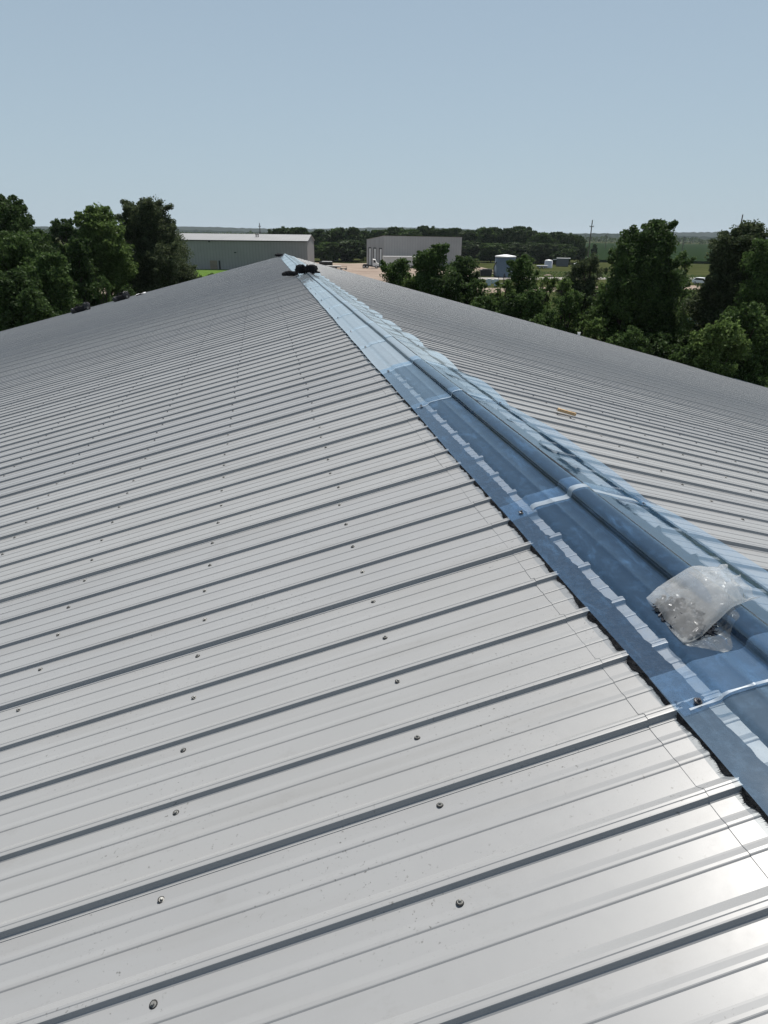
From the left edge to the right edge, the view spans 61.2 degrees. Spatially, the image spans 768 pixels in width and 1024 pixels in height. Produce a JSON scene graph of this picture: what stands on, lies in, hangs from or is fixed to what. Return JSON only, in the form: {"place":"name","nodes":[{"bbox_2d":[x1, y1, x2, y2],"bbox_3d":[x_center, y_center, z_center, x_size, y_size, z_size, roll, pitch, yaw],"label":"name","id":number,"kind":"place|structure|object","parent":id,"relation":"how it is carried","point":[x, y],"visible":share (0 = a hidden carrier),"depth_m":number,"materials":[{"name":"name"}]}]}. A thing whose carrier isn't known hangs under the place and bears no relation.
{"place":"outdoors","nodes":[
{"label":"outdoors","id":0,"kind":"place"},
{"bbox_2d":[194,269,226,275],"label":"lawn","id":1,"kind":"structure","parent":0,"point":[203,272],"depth_m":194.76,"materials":[{"name":"green plant"}]},
{"bbox_2d":[0,0,767,233],"label":"sky","id":2,"kind":"structure","parent":0,"point":[549,116],"materials":[{"name":"blue"}]},
{"bbox_2d":[32,228,766,240],"bbox_3d":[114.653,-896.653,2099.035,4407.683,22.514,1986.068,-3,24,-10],"label":"hills","id":3,"kind":"structure","parent":0,"point":[583,234],"depth_m":2121.34,"materials":[{"name":"green plant"}]},
{"bbox_2d":[33,226,766,237],"bbox_3d":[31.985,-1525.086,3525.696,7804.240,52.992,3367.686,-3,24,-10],"label":"hills","id":4,"kind":"structure","parent":0,"point":[707,234],"depth_m":3619.24,"materials":[{"name":"green plant"}]},
{"bbox_2d":[314,262,492,281],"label":"gravel yard","id":5,"kind":"structure","parent":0,"point":[372,272],"depth_m":211.55,"materials":[{"name":"beige gravel"}]},
{"bbox_2d":[319,261,332,265],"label":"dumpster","id":6,"kind":"object","parent":5,"relation":"on","point":[325,263],"visible":0.72,"depth_m":223.24,"materials":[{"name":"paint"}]},
{"bbox_2d":[363,259,378,267],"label":"semi truck","id":7,"kind":"object","parent":5,"relation":"on","point":[375,264],"visible":0.98,"depth_m":222.56,"materials":[{"name":"white paint"}]},
{"bbox_2d":[382,256,415,267],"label":"box trailer","id":8,"kind":"object","parent":5,"relation":"on","point":[388,259],"visible":0.48,"depth_m":224.70,"materials":[{"name":"beige paint"}]},
{"bbox_2d":[51,234,767,386],"bbox_3d":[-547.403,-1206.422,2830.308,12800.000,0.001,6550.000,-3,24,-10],"label":"ground","id":9,"kind":"structure","parent":0,"point":[698,269],"depth_m":242.48,"materials":[{"name":"green plant"}]},
{"bbox_2d":[0,230,50,328],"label":"tree","id":10,"kind":"object","parent":9,"relation":"on","point":[16,250],"visible":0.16,"depth_m":42.04,"materials":[{"name":"green plant"}]},
{"bbox_2d":[0,194,50,253],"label":"tree","id":11,"kind":"object","parent":9,"relation":"on","point":[15,217],"visible":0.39,"depth_m":49.25,"materials":[{"name":"green plant"}]},
{"bbox_2d":[0,268,62,330],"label":"tree","id":12,"kind":"object","parent":9,"relation":"on","point":[23,302],"visible":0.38,"depth_m":37.09,"materials":[{"name":"green plant"}]},
{"bbox_2d":[17,252,82,314],"bbox_3d":[-21.276,-11.355,41.649,5.275,9.983,4.817,-3,24,-10],"label":"tree","id":13,"kind":"object","parent":9,"relation":"on","point":[56,282],"visible":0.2,"depth_m":40.21,"materials":[{"name":"green plant"}]},
{"bbox_2d":[32,227,75,292],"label":"tree","id":14,"kind":"object","parent":9,"relation":"on","point":[42,232],"visible":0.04,"depth_m":58.09,"materials":[{"name":"green plant"}]},
{"bbox_2d":[48,217,79,254],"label":"tree","id":15,"kind":"object","parent":9,"relation":"on","point":[63,230],"visible":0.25,"depth_m":79.04,"materials":[{"name":"green plant"}]},
{"bbox_2d":[57,237,104,306],"bbox_3d":[-23.409,-15.698,50.768,4.034,10.738,4.078,4,23,9],"label":"tree","id":16,"kind":"object","parent":9,"relation":"on","point":[75,252],"visible":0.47,"depth_m":49.48,"materials":[{"name":"green plant"}]},
{"bbox_2d":[64,202,138,299],"bbox_3d":[-23.472,-18.811,54.802,6.186,13.288,6.775,-3,24,-10],"label":"tree","id":17,"kind":"object","parent":9,"relation":"on","point":[109,255],"visible":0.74,"depth_m":52.03,"materials":[{"name":"green plant"}]},
{"bbox_2d":[90,275,115,303],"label":"shrub","id":18,"kind":"object","parent":9,"relation":"on","point":[106,296],"visible":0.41,"depth_m":43.87,"materials":[{"name":"green plant"}]},
{"bbox_2d":[119,283,135,295],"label":"shrub","id":19,"kind":"object","parent":9,"relation":"on","point":[131,293],"visible":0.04,"depth_m":48.80,"materials":[{"name":"green plant"}]},
{"bbox_2d":[114,194,198,294],"bbox_3d":[-20.747,-21.029,59.035,7.981,14.092,9.492,-3,24,-10],"label":"tree","id":20,"kind":"object","parent":9,"relation":"on","point":[160,249],"visible":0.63,"depth_m":56.28,"materials":[{"name":"green plant"}]},
{"bbox_2d":[116,232,314,269],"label":"warehouse","id":21,"kind":"structure","parent":9,"relation":"on","point":[223,251],"depth_m":204.15,"materials":[{"name":"grey metal"}]},
{"bbox_2d":[210,260,217,268],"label":"door","id":22,"kind":"structure","parent":21,"relation":"in","point":[213,264],"depth_m":205.24,"materials":[{"name":"paint"}]},
{"bbox_2d":[267,226,299,234],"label":"tree","id":23,"kind":"object","parent":9,"relation":"on","point":[283,230],"visible":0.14,"depth_m":269.19,"materials":[{"name":"green plant"}]},
{"bbox_2d":[284,227,309,234],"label":"tree","id":24,"kind":"object","parent":9,"relation":"on","point":[303,231],"visible":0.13,"depth_m":276.77,"materials":[{"name":"green plant"}]},
{"bbox_2d":[310,229,332,260],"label":"tree","id":25,"kind":"object","parent":9,"relation":"on","point":[319,235],"visible":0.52,"depth_m":272.16,"materials":[{"name":"green plant"}]},
{"bbox_2d":[314,242,341,260],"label":"tree","id":26,"kind":"object","parent":9,"relation":"on","point":[327,251],"visible":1,"depth_m":265.83,"materials":[{"name":"green plant"}]},
{"bbox_2d":[326,227,343,242],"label":"tree","id":27,"kind":"object","parent":9,"relation":"on","point":[334,235],"visible":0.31,"depth_m":275.91,"materials":[{"name":"green plant"}]},
{"bbox_2d":[336,227,364,242],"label":"tree","id":28,"kind":"object","parent":9,"relation":"on","point":[352,233],"visible":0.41,"depth_m":273.24,"materials":[{"name":"green plant"}]},
{"bbox_2d":[337,239,366,261],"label":"tree","id":29,"kind":"object","parent":9,"relation":"on","point":[350,249],"visible":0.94,"depth_m":266.75,"materials":[{"name":"green plant"}]},
{"bbox_2d":[360,229,373,259],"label":"tree","id":30,"kind":"object","parent":9,"relation":"on","point":[366,234],"visible":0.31,"depth_m":283.46,"materials":[{"name":"green plant"}]},
{"bbox_2d":[370,229,392,237],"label":"tree","id":31,"kind":"object","parent":9,"relation":"on","point":[377,233],"visible":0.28,"depth_m":300.59,"materials":[{"name":"green plant"}]},
{"bbox_2d":[0,254,767,1023],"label":"metal building","id":32,"kind":"structure","parent":9,"relation":"on","point":[354,668],"depth_m":2.05,"materials":[{"name":"paint"}]},
{"bbox_2d":[70,302,90,313],"bbox_3d":[-13.227,-8.891,28.330,0.877,0.380,0.359,-17,25,-4],"label":"tool bag","id":33,"kind":"object","parent":32,"relation":"on","point":[83,307],"visible":0.97,"depth_m":28.22,"materials":[{"name":"fabric"}]},
{"bbox_2d":[113,291,129,301],"bbox_3d":[-11.700,-9.577,28.889,0.819,0.390,0.394,-17,25,-4],"label":"tool bag","id":34,"kind":"object","parent":32,"relation":"on","point":[124,295],"visible":0.94,"depth_m":28.78,"materials":[{"name":"fabric"}]},
{"bbox_2d":[282,271,297,275],"bbox_3d":[-2.482,-6.305,17.163,0.438,0.139,0.178,-3,24,-10],"label":"vent roll","id":35,"kind":"object","parent":32,"relation":"on","point":[289,273],"visible":0.96,"depth_m":17.12,"materials":[{"name":"black plastic"}]},
{"bbox_2d":[295,264,305,273],"bbox_3d":[-2.125,-6.242,16.695,0.278,0.247,0.342,18,29,35],"label":"vent roll","id":36,"kind":"object","parent":32,"relation":"on","point":[299,269],"visible":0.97,"depth_m":16.62,"materials":[{"name":"black plastic"}]},
{"bbox_2d":[304,264,319,273],"bbox_3d":[-1.849,-6.168,16.550,0.396,0.262,0.272,7,24,15],"label":"vent roll","id":37,"kind":"object","parent":32,"relation":"on","point":[312,268],"visible":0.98,"depth_m":16.48,"materials":[{"name":"black plastic"}]},
{"bbox_2d":[557,408,575,415],"bbox_3d":[1.312,-0.720,4.669,0.136,0.020,0.039,15,23,-2],"label":"wood block","id":38,"kind":"object","parent":32,"relation":"on","point":[566,411],"depth_m":4.65,"materials":[{"name":"beige wood"}]},
{"bbox_2d":[655,566,758,633],"bbox_3d":[0.901,0.247,1.788,0.266,0.124,0.325,-3,24,-10],"label":"plastic bag","id":39,"kind":"object","parent":32,"relation":"on","point":[722,583],"visible":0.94,"depth_m":1.83,"materials":[{"name":"clear plastic"}]},
{"bbox_2d":[652,594,717,639],"bbox_3d":[0.834,0.282,1.802,0.126,0.056,0.212,-3,24,-10],"label":"screw pile","id":40,"kind":"object","parent":39,"relation":"in","point":[699,620],"visible":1,"depth_m":1.77,"materials":[{"name":"metal"}]},
{"bbox_2d":[385,226,403,235],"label":"tree","id":41,"kind":"object","parent":9,"relation":"on","point":[393,230],"visible":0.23,"depth_m":304.34,"materials":[{"name":"green plant"}]},
{"bbox_2d":[379,257,413,287],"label":"tree","id":42,"kind":"object","parent":9,"relation":"on","point":[395,274],"visible":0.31,"depth_m":55.64,"materials":[{"name":"green plant"}]},
{"bbox_2d":[32,229,767,243],"bbox_3d":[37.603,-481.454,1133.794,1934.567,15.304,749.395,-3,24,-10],"label":"woods","id":43,"kind":"object","parent":9,"relation":"on","point":[686,239],"visible":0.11,"depth_m":1205.44,"materials":[{"name":"green plant"}]},
{"bbox_2d":[398,228,421,235],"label":"tree","id":44,"kind":"object","parent":9,"relation":"on","point":[409,232],"visible":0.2,"depth_m":300.44,"materials":[{"name":"green plant"}]},
{"bbox_2d":[403,271,419,290],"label":"shrub","id":45,"kind":"object","parent":9,"relation":"on","point":[410,283],"visible":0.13,"depth_m":54.42,"materials":[{"name":"green plant"}]},
{"bbox_2d":[366,236,461,265],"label":"warehouse","id":46,"kind":"structure","parent":9,"relation":"on","point":[379,247],"depth_m":233.00,"materials":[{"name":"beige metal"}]},
{"bbox_2d":[369,248,370,264],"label":"roller door","id":47,"kind":"structure","parent":46,"relation":"in","point":[369,248],"depth_m":242.96,"materials":[{"name":"white paint"}]},
{"bbox_2d":[415,225,434,235],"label":"tree","id":48,"kind":"object","parent":9,"relation":"on","point":[424,230],"visible":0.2,"depth_m":304.72,"materials":[{"name":"green plant"}]},
{"bbox_2d":[408,242,464,302],"bbox_3d":[4.001,-16.689,53.952,5.519,10.650,4.733,-3,24,-10],"label":"tree","id":49,"kind":"object","parent":9,"relation":"on","point":[426,265],"visible":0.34,"depth_m":51.91,"materials":[{"name":"green plant"}]},
{"bbox_2d":[428,227,453,236],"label":"tree","id":50,"kind":"object","parent":9,"relation":"on","point":[433,232],"visible":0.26,"depth_m":300.04,"materials":[{"name":"green plant"}]},
{"bbox_2d":[429,271,465,302],"bbox_3d":[5.310,-14.879,52.376,4.376,8.591,3.700,5,24,9],"label":"shrub","id":51,"kind":"object","parent":9,"relation":"on","point":[446,287],"visible":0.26,"depth_m":50.41,"materials":[{"name":"green plant"}]},
{"bbox_2d":[442,227,462,236],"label":"tree","id":52,"kind":"object","parent":9,"relation":"on","point":[455,230],"visible":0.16,"depth_m":304.32,"materials":[{"name":"green plant"}]},
{"bbox_2d":[445,255,480,304],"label":"tree","id":53,"kind":"object","parent":9,"relation":"on","point":[465,267],"visible":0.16,"depth_m":53.57,"materials":[{"name":"green plant"}]},
{"bbox_2d":[457,229,479,245],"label":"tree","id":54,"kind":"object","parent":9,"relation":"on","point":[468,235],"visible":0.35,"depth_m":298.70,"materials":[{"name":"green plant"}]},
{"bbox_2d":[461,240,480,259],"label":"tree","id":55,"kind":"object","parent":9,"relation":"on","point":[471,248],"visible":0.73,"depth_m":283.37,"materials":[{"name":"green plant"}]},
{"bbox_2d":[465,278,488,301],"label":"shrub","id":56,"kind":"object","parent":9,"relation":"on","point":[474,290],"visible":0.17,"depth_m":49.66,"materials":[{"name":"green plant"}]},
{"bbox_2d":[468,293,502,311],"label":"shrub","id":57,"kind":"object","parent":9,"relation":"on","point":[489,303],"visible":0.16,"depth_m":46.59,"materials":[{"name":"green plant"}]},
{"bbox_2d":[479,269,491,275],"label":"dumpster","id":58,"kind":"object","parent":9,"relation":"on","point":[485,272],"visible":0.99,"depth_m":185.41,"materials":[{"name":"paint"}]},
{"bbox_2d":[475,227,499,250],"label":"tree","id":59,"kind":"object","parent":9,"relation":"on","point":[484,235],"visible":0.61,"depth_m":298.42,"materials":[{"name":"green plant"}]},
{"bbox_2d":[475,243,509,261],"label":"tree","id":60,"kind":"object","parent":9,"relation":"on","point":[489,251],"visible":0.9,"depth_m":279.01,"materials":[{"name":"green plant"}]},
{"bbox_2d":[489,227,499,238],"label":"tree","id":61,"kind":"object","parent":9,"relation":"on","point":[494,228],"visible":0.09,"depth_m":304.28,"materials":[{"name":"green plant"}]},
{"bbox_2d":[493,254,515,276],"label":"storage tank","id":62,"kind":"object","parent":9,"relation":"on","point":[500,268],"visible":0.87,"depth_m":183.48,"materials":[{"name":"white metal"}]},
{"bbox_2d":[494,279,515,303],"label":"tree","id":63,"kind":"object","parent":9,"relation":"on","point":[509,289],"visible":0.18,"depth_m":47.47,"materials":[{"name":"green plant"}]},
{"bbox_2d":[492,226,522,244],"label":"tree","id":64,"kind":"object","parent":9,"relation":"on","point":[505,236],"visible":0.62,"depth_m":296.40,"materials":[{"name":"green plant"}]},
{"bbox_2d":[495,292,525,318],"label":"shrub","id":65,"kind":"object","parent":9,"relation":"on","point":[511,307],"visible":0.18,"depth_m":44.70,"materials":[{"name":"green plant"}]},
{"bbox_2d":[501,242,530,258],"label":"tree","id":66,"kind":"object","parent":9,"relation":"on","point":[515,249],"visible":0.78,"depth_m":278.24,"materials":[{"name":"green plant"}]},
{"bbox_2d":[497,254,540,317],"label":"tree","id":67,"kind":"object","parent":9,"relation":"on","point":[522,267],"visible":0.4,"depth_m":49.50,"materials":[{"name":"green plant"}]},
{"bbox_2d":[515,226,531,233],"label":"tree","id":68,"kind":"object","parent":9,"relation":"on","point":[524,228],"visible":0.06,"depth_m":301.39,"materials":[{"name":"green plant"}]},
{"bbox_2d":[519,230,539,243],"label":"tree","id":69,"kind":"object","parent":9,"relation":"on","point":[526,235],"visible":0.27,"depth_m":295.59,"materials":[{"name":"green plant"}]},
{"bbox_2d":[514,285,545,320],"bbox_3d":[10.012,-11.524,45.185,3.144,8.184,2.666,-3,24,-10],"label":"shrub","id":70,"kind":"object","parent":9,"relation":"on","point":[532,298],"visible":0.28,"depth_m":43.44,"materials":[{"name":"green plant"}]},
{"bbox_2d":[520,242,557,262],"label":"tree","id":71,"kind":"object","parent":9,"relation":"on","point":[540,252],"visible":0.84,"depth_m":273.44,"materials":[{"name":"green plant"}]},
{"bbox_2d":[526,232,555,243],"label":"tree","id":72,"kind":"object","parent":9,"relation":"on","point":[543,237],"visible":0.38,"depth_m":285.11,"materials":[{"name":"green plant"}]},
{"bbox_2d":[533,275,556,327],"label":"tree","id":73,"kind":"object","parent":9,"relation":"on","point":[550,287],"visible":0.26,"depth_m":45.84,"materials":[{"name":"green plant"}]},
{"bbox_2d":[529,308,565,330],"bbox_3d":[10.713,-10.075,43.422,2.794,6.925,2.868,-3,24,-10],"label":"shrub","id":74,"kind":"object","parent":9,"relation":"on","point":[549,319],"visible":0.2,"depth_m":41.91,"materials":[{"name":"green plant"}]},
{"bbox_2d":[544,259,552,267],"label":"water tank","id":75,"kind":"object","parent":9,"relation":"on","point":[548,262],"visible":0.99,"depth_m":238.60,"materials":[{"name":"white metal"}]},
{"bbox_2d":[549,231,564,243],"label":"tree","id":76,"kind":"object","parent":9,"relation":"on","point":[553,235],"visible":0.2,"depth_m":288.66,"materials":[{"name":"green plant"}]},
{"bbox_2d":[548,244,577,261],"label":"tree","id":77,"kind":"object","parent":9,"relation":"on","point":[564,250],"visible":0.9,"depth_m":271.15,"materials":[{"name":"green plant"}]},
{"bbox_2d":[556,258,570,265],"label":"container","id":78,"kind":"object","parent":9,"relation":"on","point":[562,261],"visible":1,"depth_m":251.50,"materials":[{"name":"grey metal"}]},
{"bbox_2d":[551,277,576,327],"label":"tree","id":79,"kind":"object","parent":9,"relation":"on","point":[564,283],"visible":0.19,"depth_m":44.76,"materials":[{"name":"green plant"}]},
{"bbox_2d":[552,290,585,334],"bbox_3d":[12.325,-10.755,43.649,3.024,8.031,3.730,-3,24,-10],"label":"shrub","id":80,"kind":"object","parent":9,"relation":"on","point":[569,305],"visible":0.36,"depth_m":42.34,"materials":[{"name":"green plant"}]},
{"bbox_2d":[556,233,585,261],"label":"tree","id":81,"kind":"object","parent":9,"relation":"on","point":[572,239],"visible":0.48,"depth_m":282.01,"materials":[{"name":"green plant"}]},
{"bbox_2d":[555,251,607,334],"bbox_3d":[15.438,-15.331,51.778,4.148,10.111,3.449,-10,25,-23],"label":"tree","id":82,"kind":"object","parent":9,"relation":"on","point":[581,278],"visible":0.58,"depth_m":50.20,"materials":[{"name":"green plant"}]},
{"bbox_2d":[575,236,589,260],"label":"tree","id":83,"kind":"object","parent":9,"relation":"on","point":[583,253],"visible":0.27,"depth_m":285.34,"materials":[{"name":"green plant"}]},
{"bbox_2d":[474,269,705,315],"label":"meadow grass","id":84,"kind":"structure","parent":9,"relation":"on","point":[541,272],"depth_m":191.18,"materials":[{"name":"green plant"}]},
{"bbox_2d":[587,220,593,256],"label":"utility pole","id":85,"kind":"object","parent":9,"relation":"on","point":[591,226],"visible":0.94,"depth_m":234.10,"materials":[{"name":"paint"}]},
{"bbox_2d":[577,317,610,341],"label":"shrub","id":86,"kind":"object","parent":9,"relation":"on","point":[594,326],"visible":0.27,"depth_m":40.48,"materials":[{"name":"green plant"}]},
{"bbox_2d":[590,277,615,340],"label":"tree","id":87,"kind":"object","parent":9,"relation":"on","point":[601,286],"visible":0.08,"depth_m":43.28,"materials":[{"name":"green plant"}]},
{"bbox_2d":[582,246,643,342],"bbox_3d":[15.108,-11.612,42.313,3.412,10.719,4.222,-12,26,-27],"label":"tree","id":88,"kind":"object","parent":9,"relation":"on","point":[625,258],"visible":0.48,"depth_m":41.01,"materials":[{"name":"green plant"}]},
{"bbox_2d":[605,325,649,354],"bbox_3d":[14.466,-8.089,39.579,2.923,6.379,2.936,-3,24,-10],"label":"shrub","id":89,"kind":"object","parent":9,"relation":"on","point":[630,337],"visible":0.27,"depth_m":38.11,"materials":[{"name":"green plant"}]},
{"bbox_2d":[586,218,691,363],"bbox_3d":[16.839,-12.589,42.697,6.959,12.252,6.280,-3,24,-10],"label":"tree","id":90,"kind":"object","parent":9,"relation":"on","point":[655,285],"visible":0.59,"depth_m":40.11,"materials":[{"name":"green plant"}]},
{"bbox_2d":[638,331,674,359],"bbox_3d":[16.124,-8.059,39.845,3.804,6.152,4.787,-3,24,-10],"label":"shrub","id":91,"kind":"object","parent":9,"relation":"on","point":[658,346],"visible":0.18,"depth_m":38.44,"materials":[{"name":"green plant"}]},
{"bbox_2d":[668,342,699,365],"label":"shrub","id":92,"kind":"object","parent":9,"relation":"on","point":[682,355],"visible":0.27,"depth_m":36.51,"materials":[{"name":"green plant"}]},
{"bbox_2d":[672,250,696,339],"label":"tree","id":93,"kind":"object","parent":9,"relation":"on","point":[687,261],"visible":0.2,"depth_m":50.02,"materials":[{"name":"green plant"}]},
{"bbox_2d":[678,292,695,339],"bbox_3d":[25.255,-15.052,55.115,2.272,7.184,2.465,5,24,10],"label":"shrub","id":94,"kind":"object","parent":9,"relation":"on","point":[689,324],"visible":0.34,"depth_m":54.15,"materials":[{"name":"green plant"}]},
{"bbox_2d":[692,277,704,283],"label":"parked car","id":95,"kind":"object","parent":9,"relation":"on","point":[697,280],"visible":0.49,"depth_m":164.68,"materials":[{"name":"white paint"}]},
{"bbox_2d":[688,315,753,377],"bbox_3d":[18.272,-7.289,36.598,4.271,7.338,5.551,-3,24,-10],"label":"shrub","id":96,"kind":"object","parent":9,"relation":"on","point":[727,339],"visible":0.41,"depth_m":35.21,"materials":[{"name":"green plant"}]},
{"bbox_2d":[679,219,767,357],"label":"tree","id":97,"kind":"object","parent":9,"relation":"on","point":[722,280],"visible":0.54,"depth_m":41.06,"materials":[{"name":"green plant"}]},
{"bbox_2d":[713,237,767,386],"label":"tree","id":98,"kind":"object","parent":9,"relation":"on","point":[756,290],"visible":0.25,"depth_m":38.13,"materials":[{"name":"green plant"}]},
{"bbox_2d":[718,301,767,386],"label":"shrub","id":99,"kind":"object","parent":9,"relation":"on","point":[753,318],"visible":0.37,"depth_m":36.37,"materials":[{"name":"green plant"}]},
{"bbox_2d":[478,277,695,279],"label":"road","id":100,"kind":"structure","parent":0,"point":[500,278],"depth_m":182.20,"materials":[{"name":"grey asphalt"}]},
{"bbox_2d":[483,285,699,292],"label":"dirt path","id":101,"kind":"structure","parent":0,"point":[692,287],"depth_m":144.94,"materials":[{"name":"beige soil"}]},
{"bbox_2d":[582,243,712,263],"bbox_3d":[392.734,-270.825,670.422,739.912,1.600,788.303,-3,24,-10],"label":"corn field","id":102,"kind":"structure","parent":0,"point":[698,252],"depth_m":497.36,"materials":[{"name":"green plant"}]},
{"bbox_2d":[590,244,597,254],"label":"tree","id":103,"kind":"object","parent":102,"relation":"on","point":[594,248],"visible":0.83,"depth_m":372.21,"materials":[{"name":"green plant"}]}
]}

